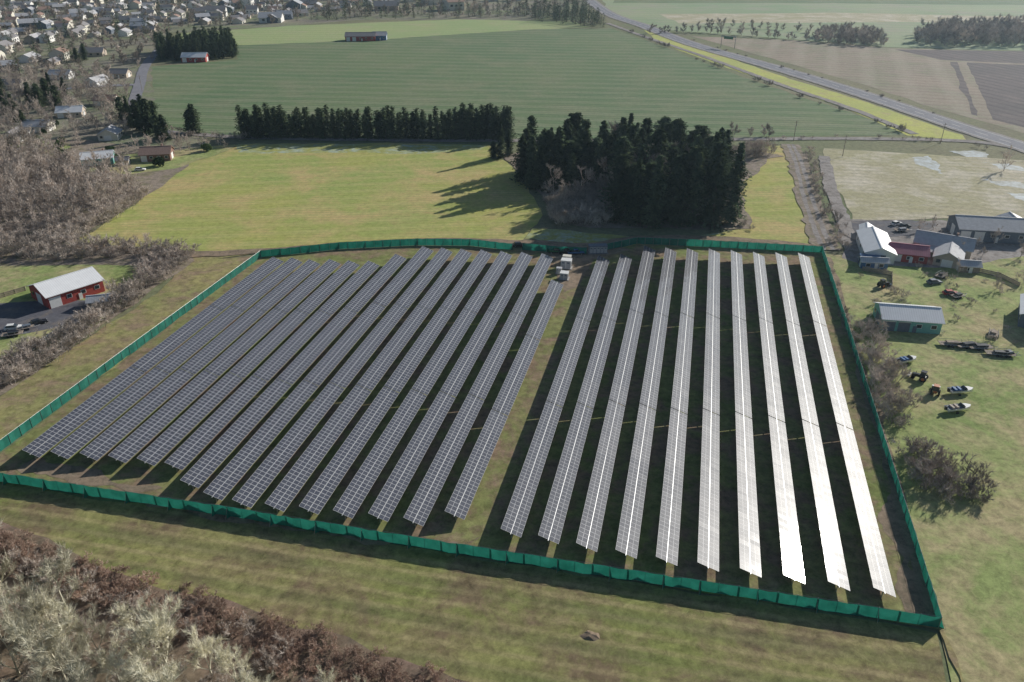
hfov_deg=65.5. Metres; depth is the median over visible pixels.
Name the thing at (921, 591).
perimeter track
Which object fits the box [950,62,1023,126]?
ploughed field
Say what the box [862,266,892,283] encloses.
wooden fence
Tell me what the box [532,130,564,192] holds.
fir tree
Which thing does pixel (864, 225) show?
farm outbuilding
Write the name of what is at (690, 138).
fir tree
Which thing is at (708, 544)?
solar panel row
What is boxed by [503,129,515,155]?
fir tree
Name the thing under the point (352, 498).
solar panel row
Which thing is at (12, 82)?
roof
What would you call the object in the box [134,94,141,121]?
fir tree
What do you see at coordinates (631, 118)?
fir tree
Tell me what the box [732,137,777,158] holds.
bare shrub thicket
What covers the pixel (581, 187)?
bare trees
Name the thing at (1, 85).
fir tree
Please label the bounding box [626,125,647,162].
fir tree
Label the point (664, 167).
fir tree
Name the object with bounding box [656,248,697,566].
solar panel row
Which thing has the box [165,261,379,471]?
solar panel row
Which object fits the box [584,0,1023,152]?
highway
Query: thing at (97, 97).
roof
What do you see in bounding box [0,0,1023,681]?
ground
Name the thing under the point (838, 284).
weedy hedge
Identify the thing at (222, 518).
mud patch
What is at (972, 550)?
pasture
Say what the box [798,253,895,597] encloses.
solar panel row
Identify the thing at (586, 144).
fir tree
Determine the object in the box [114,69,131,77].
walls
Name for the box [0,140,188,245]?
woodland floor
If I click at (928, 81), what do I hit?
fallow field
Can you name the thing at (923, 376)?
tractor
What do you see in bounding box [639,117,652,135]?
fir tree
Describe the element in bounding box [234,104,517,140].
fir tree belt
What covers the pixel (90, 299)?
garden shed
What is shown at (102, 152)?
roof
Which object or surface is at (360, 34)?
roof
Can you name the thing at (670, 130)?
fir tree
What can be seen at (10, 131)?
roof
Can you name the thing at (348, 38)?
windows and doors
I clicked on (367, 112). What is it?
fir tree belt
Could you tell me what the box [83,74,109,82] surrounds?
roof
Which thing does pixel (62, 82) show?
fir tree
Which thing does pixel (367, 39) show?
walls
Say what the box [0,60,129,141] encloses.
bare woodland
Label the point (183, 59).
windows and doors
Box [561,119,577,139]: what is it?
fir tree
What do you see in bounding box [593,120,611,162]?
fir tree
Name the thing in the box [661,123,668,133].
fir tree
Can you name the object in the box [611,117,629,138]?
fir tree
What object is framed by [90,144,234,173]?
house lawn
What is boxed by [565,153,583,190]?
fir tree
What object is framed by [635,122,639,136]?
fir tree
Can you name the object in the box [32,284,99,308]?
windows and doors
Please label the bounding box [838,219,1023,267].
farmyard
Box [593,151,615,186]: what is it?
fir tree
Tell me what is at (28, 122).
roof
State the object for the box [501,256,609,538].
solar panel row
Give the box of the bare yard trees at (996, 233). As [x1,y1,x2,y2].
[917,214,1023,287]
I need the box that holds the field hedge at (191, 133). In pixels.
[165,125,247,140]
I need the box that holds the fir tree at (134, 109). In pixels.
[127,99,145,130]
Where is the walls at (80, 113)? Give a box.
[56,107,85,117]
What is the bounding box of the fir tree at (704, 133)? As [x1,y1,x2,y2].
[698,127,709,142]
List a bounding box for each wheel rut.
[787,144,825,249]
[791,144,834,249]
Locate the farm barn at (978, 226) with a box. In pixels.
[946,214,1023,243]
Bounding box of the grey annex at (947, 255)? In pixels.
[932,242,964,268]
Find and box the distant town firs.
[0,0,574,74]
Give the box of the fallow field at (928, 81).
[693,36,1023,132]
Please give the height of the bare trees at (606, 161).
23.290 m
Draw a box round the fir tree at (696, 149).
[664,145,711,221]
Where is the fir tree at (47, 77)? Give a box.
[44,72,52,85]
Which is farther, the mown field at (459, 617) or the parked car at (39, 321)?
the parked car at (39, 321)
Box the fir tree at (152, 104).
[148,100,159,125]
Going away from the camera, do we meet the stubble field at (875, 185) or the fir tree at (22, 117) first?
the stubble field at (875, 185)
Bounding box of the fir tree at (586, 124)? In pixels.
[575,119,592,156]
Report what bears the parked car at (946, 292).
on the pasture at (972, 550)
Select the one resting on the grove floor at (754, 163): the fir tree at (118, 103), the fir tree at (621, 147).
the fir tree at (621, 147)
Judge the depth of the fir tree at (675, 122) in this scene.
328.49 m
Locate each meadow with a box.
[80,143,541,253]
[709,145,810,243]
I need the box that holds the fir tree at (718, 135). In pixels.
[704,131,729,173]
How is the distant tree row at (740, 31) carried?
on the pasture at (900, 34)
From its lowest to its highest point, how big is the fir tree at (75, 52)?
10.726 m
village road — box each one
[6,83,139,95]
[128,39,174,132]
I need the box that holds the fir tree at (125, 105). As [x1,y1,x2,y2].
[122,96,134,127]
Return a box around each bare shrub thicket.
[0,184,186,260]
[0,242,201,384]
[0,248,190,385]
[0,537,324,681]
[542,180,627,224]
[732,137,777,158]
[845,313,928,430]
[890,434,1002,504]
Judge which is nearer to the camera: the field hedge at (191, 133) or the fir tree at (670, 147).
the fir tree at (670, 147)
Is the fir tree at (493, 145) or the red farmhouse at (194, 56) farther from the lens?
the red farmhouse at (194, 56)
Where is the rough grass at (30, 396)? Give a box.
[0,256,251,438]
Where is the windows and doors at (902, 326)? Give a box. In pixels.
[874,308,936,332]
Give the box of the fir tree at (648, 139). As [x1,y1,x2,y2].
[645,133,652,150]
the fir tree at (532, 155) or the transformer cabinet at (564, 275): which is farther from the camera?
the fir tree at (532, 155)
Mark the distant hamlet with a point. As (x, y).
(90, 51)
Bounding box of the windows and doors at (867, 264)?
[859,259,883,268]
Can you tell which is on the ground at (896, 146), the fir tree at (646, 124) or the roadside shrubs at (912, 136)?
the roadside shrubs at (912, 136)
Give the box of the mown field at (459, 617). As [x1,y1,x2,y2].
[0,482,945,681]
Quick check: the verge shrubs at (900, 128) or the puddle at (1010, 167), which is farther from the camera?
the verge shrubs at (900, 128)
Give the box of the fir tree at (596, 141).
[585,137,608,183]
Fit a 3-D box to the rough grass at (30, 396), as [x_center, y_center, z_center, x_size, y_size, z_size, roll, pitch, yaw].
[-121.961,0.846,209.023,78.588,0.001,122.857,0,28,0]
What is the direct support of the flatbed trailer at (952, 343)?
on the pasture at (972, 550)
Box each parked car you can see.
[3,323,22,330]
[29,318,47,325]
[134,167,145,170]
[513,241,521,247]
[890,220,901,225]
[898,223,911,227]
[926,278,942,284]
[942,289,956,295]
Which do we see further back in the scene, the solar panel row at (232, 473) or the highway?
the highway
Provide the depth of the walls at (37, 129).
409.91 m
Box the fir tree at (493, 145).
[487,141,502,158]
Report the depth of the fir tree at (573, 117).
349.37 m
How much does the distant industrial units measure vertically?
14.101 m
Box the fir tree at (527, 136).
[515,128,532,173]
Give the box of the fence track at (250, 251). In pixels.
[77,235,822,256]
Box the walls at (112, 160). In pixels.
[81,158,113,165]
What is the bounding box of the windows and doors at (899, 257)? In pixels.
[894,254,923,262]
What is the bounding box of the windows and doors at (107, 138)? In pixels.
[100,131,121,140]
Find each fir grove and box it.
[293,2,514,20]
[520,0,605,26]
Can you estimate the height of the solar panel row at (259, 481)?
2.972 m
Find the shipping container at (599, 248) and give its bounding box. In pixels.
[587,243,608,254]
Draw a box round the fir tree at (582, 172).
[577,160,585,185]
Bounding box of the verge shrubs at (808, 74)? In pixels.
[654,24,933,112]
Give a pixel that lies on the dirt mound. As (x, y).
(590, 635)
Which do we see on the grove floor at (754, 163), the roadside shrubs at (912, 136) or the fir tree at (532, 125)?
the fir tree at (532, 125)
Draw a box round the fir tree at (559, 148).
[551,126,569,186]
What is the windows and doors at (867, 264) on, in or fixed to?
in the blue shed at (875, 262)
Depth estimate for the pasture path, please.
121.48 m
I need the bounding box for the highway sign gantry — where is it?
[720,36,736,48]
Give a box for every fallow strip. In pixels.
[660,13,1022,22]
[895,49,1023,63]
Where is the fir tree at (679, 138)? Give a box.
[674,123,685,155]
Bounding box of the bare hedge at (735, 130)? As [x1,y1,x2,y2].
[729,121,773,136]
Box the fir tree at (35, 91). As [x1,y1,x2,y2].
[28,83,47,106]
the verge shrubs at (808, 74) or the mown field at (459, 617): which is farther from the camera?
the verge shrubs at (808, 74)
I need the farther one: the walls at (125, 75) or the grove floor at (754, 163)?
the walls at (125, 75)
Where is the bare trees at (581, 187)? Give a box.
[541,163,611,201]
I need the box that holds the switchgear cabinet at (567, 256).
[563,254,572,261]
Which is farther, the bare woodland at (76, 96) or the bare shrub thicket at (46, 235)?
the bare woodland at (76, 96)
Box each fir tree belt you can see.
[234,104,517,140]
[239,102,511,137]
[455,102,519,139]
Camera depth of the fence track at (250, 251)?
272.96 m
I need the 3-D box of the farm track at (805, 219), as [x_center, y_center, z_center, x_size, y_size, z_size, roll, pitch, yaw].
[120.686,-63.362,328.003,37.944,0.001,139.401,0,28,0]
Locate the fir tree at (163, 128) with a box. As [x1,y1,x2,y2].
[155,114,172,139]
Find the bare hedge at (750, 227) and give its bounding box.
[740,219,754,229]
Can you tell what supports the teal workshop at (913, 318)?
on the ground at (896, 146)
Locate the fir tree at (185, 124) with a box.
[181,112,190,131]
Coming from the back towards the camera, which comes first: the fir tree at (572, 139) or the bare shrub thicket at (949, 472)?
the fir tree at (572, 139)
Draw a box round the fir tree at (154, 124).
[150,108,160,137]
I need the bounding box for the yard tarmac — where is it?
[0,300,103,336]
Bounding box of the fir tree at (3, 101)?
[0,89,10,113]
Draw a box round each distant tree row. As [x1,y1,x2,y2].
[647,21,810,39]
[706,17,813,30]
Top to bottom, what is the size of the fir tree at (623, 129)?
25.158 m
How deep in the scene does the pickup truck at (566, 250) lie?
263.37 m
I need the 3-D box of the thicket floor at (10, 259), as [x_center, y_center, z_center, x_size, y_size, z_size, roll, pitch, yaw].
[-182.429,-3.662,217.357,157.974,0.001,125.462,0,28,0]
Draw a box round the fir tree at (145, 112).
[134,98,159,134]
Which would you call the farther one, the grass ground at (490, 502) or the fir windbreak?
the fir windbreak
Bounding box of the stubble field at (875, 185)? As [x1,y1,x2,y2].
[823,148,1023,219]
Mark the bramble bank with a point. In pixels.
(412, 670)
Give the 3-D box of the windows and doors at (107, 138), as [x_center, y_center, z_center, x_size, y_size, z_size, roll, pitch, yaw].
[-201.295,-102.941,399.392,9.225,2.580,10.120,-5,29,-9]
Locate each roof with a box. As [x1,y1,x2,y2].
[2,79,24,84]
[4,126,29,137]
[20,119,55,126]
[47,69,71,74]
[54,105,85,112]
[79,148,114,160]
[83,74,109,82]
[92,94,119,100]
[97,124,122,134]
[109,68,130,73]
[138,143,174,155]
[344,32,375,36]
[889,242,930,256]
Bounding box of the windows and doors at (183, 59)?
[182,57,208,61]
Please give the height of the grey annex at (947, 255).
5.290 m
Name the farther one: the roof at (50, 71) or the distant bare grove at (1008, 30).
the distant bare grove at (1008, 30)
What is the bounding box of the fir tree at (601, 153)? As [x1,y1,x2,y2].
[590,142,608,185]
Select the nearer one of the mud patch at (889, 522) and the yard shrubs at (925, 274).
the mud patch at (889, 522)
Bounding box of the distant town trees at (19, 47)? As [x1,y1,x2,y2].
[0,0,585,75]
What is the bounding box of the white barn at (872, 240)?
[856,226,897,264]
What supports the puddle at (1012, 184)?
on the stubble field at (875, 185)
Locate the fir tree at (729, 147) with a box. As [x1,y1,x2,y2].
[725,145,736,187]
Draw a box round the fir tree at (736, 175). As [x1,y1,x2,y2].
[719,141,752,225]
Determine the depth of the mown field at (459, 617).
129.51 m
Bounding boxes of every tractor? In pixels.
[877,279,892,288]
[907,370,928,382]
[929,383,940,395]
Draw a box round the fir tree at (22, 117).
[18,110,25,122]
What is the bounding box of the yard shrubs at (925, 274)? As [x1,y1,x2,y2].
[859,261,1020,343]
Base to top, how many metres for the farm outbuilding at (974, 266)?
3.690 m
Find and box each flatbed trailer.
[0,328,29,337]
[16,321,39,330]
[894,226,911,232]
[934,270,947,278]
[937,338,961,347]
[949,290,965,299]
[956,339,977,349]
[967,342,996,350]
[984,347,1019,357]
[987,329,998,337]
[997,348,1018,357]
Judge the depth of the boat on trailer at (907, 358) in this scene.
199.52 m
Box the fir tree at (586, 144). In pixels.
[575,129,597,182]
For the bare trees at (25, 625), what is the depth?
114.38 m
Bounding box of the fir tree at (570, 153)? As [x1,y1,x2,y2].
[558,147,588,188]
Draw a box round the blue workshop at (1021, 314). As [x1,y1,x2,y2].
[1017,293,1023,327]
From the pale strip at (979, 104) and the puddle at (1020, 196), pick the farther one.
the pale strip at (979, 104)
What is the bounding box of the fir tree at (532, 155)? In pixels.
[518,134,539,188]
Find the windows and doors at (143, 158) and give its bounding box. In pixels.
[140,151,173,161]
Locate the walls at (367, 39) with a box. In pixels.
[345,37,375,40]
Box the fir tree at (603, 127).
[598,123,610,146]
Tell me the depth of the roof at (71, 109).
439.35 m
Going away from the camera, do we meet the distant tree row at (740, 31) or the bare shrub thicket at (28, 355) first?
the bare shrub thicket at (28, 355)
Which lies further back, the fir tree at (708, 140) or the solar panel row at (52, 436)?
the fir tree at (708, 140)
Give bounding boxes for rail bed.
[606,23,918,133]
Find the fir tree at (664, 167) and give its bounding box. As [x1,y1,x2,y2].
[662,156,669,181]
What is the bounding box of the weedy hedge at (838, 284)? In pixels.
[831,269,852,325]
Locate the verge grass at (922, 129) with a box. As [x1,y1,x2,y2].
[643,29,965,139]
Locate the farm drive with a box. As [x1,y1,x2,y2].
[818,156,856,239]
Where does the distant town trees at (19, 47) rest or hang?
on the suburb ground at (90, 134)
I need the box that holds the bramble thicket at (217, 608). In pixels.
[0,528,472,681]
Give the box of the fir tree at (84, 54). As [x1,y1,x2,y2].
[77,43,87,59]
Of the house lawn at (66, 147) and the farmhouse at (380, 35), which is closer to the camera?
the house lawn at (66, 147)
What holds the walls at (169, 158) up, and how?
on the suburb ground at (90, 134)
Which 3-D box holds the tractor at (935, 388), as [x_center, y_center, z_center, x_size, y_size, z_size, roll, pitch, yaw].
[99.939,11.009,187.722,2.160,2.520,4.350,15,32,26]
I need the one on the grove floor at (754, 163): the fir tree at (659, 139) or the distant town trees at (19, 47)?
the fir tree at (659, 139)
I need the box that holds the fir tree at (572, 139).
[567,137,578,148]
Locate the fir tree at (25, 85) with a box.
[20,82,32,104]
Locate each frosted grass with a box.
[237,144,487,153]
[525,228,722,245]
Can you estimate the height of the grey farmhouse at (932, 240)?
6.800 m
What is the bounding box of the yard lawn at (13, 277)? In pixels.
[0,265,146,373]
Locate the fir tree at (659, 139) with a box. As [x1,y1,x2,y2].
[648,127,671,171]
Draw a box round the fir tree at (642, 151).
[633,144,650,173]
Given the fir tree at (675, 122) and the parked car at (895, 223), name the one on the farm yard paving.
the parked car at (895, 223)
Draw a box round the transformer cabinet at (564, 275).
[558,270,569,280]
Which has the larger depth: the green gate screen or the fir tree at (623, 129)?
the fir tree at (623, 129)
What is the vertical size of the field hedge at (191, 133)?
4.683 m
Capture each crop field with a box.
[150,28,904,138]
[180,19,587,44]
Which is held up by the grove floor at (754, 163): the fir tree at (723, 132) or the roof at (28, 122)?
the fir tree at (723, 132)
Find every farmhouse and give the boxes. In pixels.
[180,52,209,61]
[372,31,387,39]
[913,229,976,259]
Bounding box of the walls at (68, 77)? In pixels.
[53,71,72,78]
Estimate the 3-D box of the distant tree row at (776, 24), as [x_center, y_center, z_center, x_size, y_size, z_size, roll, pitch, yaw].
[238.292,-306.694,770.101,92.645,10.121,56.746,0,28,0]
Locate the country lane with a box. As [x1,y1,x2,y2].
[171,130,1004,146]
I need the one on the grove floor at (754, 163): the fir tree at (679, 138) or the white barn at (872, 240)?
the fir tree at (679, 138)
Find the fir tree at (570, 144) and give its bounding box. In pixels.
[557,140,587,184]
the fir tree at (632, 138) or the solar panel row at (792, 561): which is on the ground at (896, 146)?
the solar panel row at (792, 561)
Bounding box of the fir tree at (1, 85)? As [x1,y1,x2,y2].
[0,78,6,96]
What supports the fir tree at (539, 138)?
on the grove floor at (754, 163)
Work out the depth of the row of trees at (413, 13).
857.21 m
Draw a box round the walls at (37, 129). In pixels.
[28,122,55,131]
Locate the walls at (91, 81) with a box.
[84,79,108,85]
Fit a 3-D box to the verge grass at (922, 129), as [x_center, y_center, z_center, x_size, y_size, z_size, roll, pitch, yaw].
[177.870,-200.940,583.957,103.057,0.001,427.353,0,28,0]
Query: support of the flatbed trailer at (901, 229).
on the farm yard paving
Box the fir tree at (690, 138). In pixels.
[684,131,695,152]
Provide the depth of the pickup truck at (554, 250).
263.94 m
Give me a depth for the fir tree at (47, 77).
480.91 m
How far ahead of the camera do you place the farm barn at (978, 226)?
273.18 m
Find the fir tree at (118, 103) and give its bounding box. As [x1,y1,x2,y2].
[112,96,124,120]
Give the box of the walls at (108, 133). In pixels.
[97,130,122,140]
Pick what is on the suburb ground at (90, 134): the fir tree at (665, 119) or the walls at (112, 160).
the walls at (112, 160)
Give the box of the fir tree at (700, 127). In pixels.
[694,125,714,135]
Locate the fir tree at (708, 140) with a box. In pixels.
[703,137,714,148]
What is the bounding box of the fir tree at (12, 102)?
[7,94,18,117]
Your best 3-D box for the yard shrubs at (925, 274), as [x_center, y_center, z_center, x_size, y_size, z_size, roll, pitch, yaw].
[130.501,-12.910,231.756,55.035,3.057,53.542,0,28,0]
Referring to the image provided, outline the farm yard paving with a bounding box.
[847,220,936,236]
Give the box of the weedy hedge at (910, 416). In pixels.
[878,365,919,451]
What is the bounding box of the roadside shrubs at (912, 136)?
[772,133,1011,154]
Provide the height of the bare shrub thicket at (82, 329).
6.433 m
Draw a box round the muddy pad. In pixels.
[540,247,631,292]
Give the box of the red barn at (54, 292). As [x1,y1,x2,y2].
[26,266,104,308]
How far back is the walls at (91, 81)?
516.72 m
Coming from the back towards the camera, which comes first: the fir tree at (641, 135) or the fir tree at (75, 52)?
the fir tree at (75, 52)
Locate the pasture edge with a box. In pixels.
[193,253,253,260]
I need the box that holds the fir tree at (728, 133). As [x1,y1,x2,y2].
[723,129,733,160]
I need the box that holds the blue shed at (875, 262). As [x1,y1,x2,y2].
[858,256,890,269]
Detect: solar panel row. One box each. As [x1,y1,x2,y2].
[22,257,283,458]
[51,257,302,460]
[80,259,319,462]
[108,259,339,464]
[137,260,358,467]
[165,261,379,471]
[180,254,405,489]
[204,246,432,501]
[232,248,451,508]
[265,249,471,513]
[299,250,491,515]
[333,251,511,519]
[368,252,531,523]
[403,253,552,527]
[445,279,562,520]
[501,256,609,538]
[538,254,631,545]
[576,245,654,552]
[615,247,676,559]
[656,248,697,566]
[697,249,719,572]
[731,250,761,578]
[753,252,804,584]
[775,252,849,591]
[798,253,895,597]
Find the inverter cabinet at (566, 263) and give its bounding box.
[560,257,572,269]
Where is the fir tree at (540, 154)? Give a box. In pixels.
[525,145,547,189]
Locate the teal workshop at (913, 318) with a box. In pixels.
[873,302,944,333]
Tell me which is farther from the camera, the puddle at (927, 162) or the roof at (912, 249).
the puddle at (927, 162)
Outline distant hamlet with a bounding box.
[0,40,106,71]
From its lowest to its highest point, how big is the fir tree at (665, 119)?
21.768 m
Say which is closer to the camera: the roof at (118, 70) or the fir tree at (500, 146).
the fir tree at (500, 146)
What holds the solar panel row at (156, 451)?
on the ground at (896, 146)
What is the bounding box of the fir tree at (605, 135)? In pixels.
[599,129,612,153]
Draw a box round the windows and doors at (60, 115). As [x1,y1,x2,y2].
[57,110,84,117]
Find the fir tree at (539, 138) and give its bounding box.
[528,134,552,169]
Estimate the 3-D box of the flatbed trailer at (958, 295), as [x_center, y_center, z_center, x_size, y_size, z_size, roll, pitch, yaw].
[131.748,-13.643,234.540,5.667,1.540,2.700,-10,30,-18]
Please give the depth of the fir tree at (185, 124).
407.95 m
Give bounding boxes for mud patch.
[17,457,162,492]
[145,503,483,544]
[876,391,921,612]
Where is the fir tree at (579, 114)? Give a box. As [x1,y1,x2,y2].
[573,112,582,142]
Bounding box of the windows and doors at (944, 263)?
[933,258,952,267]
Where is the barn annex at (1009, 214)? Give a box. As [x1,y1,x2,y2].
[997,211,1021,217]
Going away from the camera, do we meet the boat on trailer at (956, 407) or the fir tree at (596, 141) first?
the boat on trailer at (956, 407)
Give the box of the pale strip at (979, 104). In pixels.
[958,62,993,121]
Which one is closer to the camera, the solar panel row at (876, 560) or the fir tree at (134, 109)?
the solar panel row at (876, 560)
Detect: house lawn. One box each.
[4,141,70,154]
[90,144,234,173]
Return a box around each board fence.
[0,286,25,297]
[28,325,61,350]
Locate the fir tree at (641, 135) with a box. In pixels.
[636,128,646,150]
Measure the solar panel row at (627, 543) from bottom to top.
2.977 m
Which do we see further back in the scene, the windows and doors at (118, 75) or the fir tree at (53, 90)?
the windows and doors at (118, 75)
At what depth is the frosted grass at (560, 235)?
278.60 m
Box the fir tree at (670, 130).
[667,123,672,142]
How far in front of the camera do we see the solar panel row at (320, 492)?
181.63 m
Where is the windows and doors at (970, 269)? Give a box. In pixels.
[956,265,972,272]
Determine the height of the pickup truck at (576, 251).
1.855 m
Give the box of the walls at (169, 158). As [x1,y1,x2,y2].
[140,147,174,161]
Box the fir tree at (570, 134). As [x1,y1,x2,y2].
[562,131,576,143]
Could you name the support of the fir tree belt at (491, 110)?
on the suburb ground at (90, 134)
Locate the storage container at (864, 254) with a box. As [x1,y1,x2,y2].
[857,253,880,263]
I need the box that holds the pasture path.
[939,628,964,681]
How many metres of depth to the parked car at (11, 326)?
215.59 m
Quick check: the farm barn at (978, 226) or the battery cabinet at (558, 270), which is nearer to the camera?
the battery cabinet at (558, 270)
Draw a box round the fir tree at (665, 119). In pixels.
[650,116,686,133]
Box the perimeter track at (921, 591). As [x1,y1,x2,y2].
[827,257,935,616]
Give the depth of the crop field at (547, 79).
524.35 m
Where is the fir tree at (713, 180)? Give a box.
[696,141,739,232]
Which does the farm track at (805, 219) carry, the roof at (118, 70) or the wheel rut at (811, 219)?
the wheel rut at (811, 219)
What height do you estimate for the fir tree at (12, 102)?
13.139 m
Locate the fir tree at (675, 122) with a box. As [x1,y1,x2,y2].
[670,118,688,143]
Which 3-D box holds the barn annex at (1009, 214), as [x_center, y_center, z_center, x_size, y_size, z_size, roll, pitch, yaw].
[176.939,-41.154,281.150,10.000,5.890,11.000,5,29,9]
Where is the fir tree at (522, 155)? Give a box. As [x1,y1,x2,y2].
[509,135,528,183]
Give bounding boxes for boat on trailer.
[896,355,915,364]
[944,402,970,413]
[947,385,972,395]
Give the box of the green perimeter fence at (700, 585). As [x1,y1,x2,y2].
[0,237,945,628]
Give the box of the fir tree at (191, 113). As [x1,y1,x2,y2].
[182,103,203,133]
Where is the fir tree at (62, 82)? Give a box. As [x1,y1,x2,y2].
[58,77,67,92]
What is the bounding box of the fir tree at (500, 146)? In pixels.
[494,123,507,158]
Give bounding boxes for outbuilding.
[114,156,130,164]
[859,222,872,228]
[956,259,982,272]
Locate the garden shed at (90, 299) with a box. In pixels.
[85,293,112,308]
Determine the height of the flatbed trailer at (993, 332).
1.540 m
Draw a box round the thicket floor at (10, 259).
[0,243,193,395]
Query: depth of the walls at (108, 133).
394.58 m
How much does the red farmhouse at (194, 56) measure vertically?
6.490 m
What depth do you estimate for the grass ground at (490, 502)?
173.80 m
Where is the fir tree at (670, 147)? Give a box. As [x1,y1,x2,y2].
[664,142,684,159]
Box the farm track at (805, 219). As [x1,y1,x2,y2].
[780,144,841,249]
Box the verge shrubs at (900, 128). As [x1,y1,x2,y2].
[629,29,906,130]
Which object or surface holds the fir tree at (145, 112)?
on the suburb ground at (90, 134)
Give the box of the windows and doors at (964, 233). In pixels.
[949,221,1023,242]
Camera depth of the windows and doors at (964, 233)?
273.23 m
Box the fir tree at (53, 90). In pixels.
[47,85,64,106]
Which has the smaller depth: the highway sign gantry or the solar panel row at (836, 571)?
the solar panel row at (836, 571)
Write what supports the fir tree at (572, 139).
on the grove floor at (754, 163)
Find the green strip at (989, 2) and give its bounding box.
[613,0,1023,4]
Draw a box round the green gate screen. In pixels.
[522,242,586,253]
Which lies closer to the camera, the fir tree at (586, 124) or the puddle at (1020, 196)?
the puddle at (1020, 196)
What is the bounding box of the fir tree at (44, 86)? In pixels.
[38,78,49,103]
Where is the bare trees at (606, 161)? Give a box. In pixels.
[597,119,734,214]
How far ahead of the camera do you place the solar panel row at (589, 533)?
173.80 m
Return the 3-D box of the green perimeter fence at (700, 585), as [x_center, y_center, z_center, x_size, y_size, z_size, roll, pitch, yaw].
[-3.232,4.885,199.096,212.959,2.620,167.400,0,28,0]
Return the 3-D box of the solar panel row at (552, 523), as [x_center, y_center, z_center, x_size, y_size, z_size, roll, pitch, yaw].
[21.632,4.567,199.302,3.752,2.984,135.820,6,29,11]
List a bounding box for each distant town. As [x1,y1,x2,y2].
[0,0,363,42]
[363,0,520,5]
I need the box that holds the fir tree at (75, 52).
[70,48,79,61]
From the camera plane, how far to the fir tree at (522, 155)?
328.34 m
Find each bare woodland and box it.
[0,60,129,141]
[0,60,130,147]
[0,125,143,227]
[123,129,227,154]
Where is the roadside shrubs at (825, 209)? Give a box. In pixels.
[804,146,852,248]
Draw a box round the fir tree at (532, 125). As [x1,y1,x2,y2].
[518,115,539,157]
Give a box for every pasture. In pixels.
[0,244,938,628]
[602,0,1023,50]
[826,255,1023,681]
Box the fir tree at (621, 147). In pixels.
[599,136,635,192]
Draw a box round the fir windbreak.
[152,25,240,60]
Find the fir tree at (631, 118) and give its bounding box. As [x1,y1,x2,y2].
[628,113,634,125]
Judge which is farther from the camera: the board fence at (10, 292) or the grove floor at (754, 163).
the grove floor at (754, 163)
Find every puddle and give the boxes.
[912,156,941,173]
[951,151,988,156]
[983,179,1023,188]
[984,162,1023,170]
[1005,192,1023,200]
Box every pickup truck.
[548,248,563,253]
[558,248,572,254]
[568,249,584,254]
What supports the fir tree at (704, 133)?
on the grove floor at (754, 163)
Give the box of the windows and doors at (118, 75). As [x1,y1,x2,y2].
[111,73,130,77]
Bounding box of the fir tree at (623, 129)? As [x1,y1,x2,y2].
[608,124,629,153]
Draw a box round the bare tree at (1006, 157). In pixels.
[997,145,1016,170]
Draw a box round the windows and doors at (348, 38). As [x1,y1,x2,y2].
[346,37,375,40]
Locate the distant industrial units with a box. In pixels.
[205,0,464,22]
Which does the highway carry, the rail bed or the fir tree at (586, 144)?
the rail bed
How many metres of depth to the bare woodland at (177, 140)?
377.90 m
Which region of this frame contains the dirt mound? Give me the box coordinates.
[580,630,599,640]
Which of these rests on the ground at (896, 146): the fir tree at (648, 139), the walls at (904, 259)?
the walls at (904, 259)
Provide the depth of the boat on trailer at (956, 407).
180.19 m
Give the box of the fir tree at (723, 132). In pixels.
[709,126,732,189]
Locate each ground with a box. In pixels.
[0,0,585,148]
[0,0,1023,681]
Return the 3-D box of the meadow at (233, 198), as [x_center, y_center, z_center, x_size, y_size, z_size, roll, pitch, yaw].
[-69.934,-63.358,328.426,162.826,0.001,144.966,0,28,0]
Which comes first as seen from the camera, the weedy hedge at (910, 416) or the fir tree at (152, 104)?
the weedy hedge at (910, 416)
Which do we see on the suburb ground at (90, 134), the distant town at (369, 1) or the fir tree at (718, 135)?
the distant town at (369, 1)
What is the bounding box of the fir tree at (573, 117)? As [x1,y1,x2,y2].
[563,113,578,137]
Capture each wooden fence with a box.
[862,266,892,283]
[980,268,1020,286]
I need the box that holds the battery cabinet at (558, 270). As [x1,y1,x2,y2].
[555,266,561,274]
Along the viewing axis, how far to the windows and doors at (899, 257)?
257.36 m
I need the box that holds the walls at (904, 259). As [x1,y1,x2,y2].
[900,254,927,263]
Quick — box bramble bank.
[0,521,467,681]
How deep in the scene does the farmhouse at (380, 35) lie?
704.13 m
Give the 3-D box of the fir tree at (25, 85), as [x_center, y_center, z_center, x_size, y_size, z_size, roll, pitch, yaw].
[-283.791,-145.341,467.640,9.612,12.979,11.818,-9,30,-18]
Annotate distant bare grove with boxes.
[811,21,888,46]
[913,12,1023,46]
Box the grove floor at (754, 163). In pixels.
[504,149,782,229]

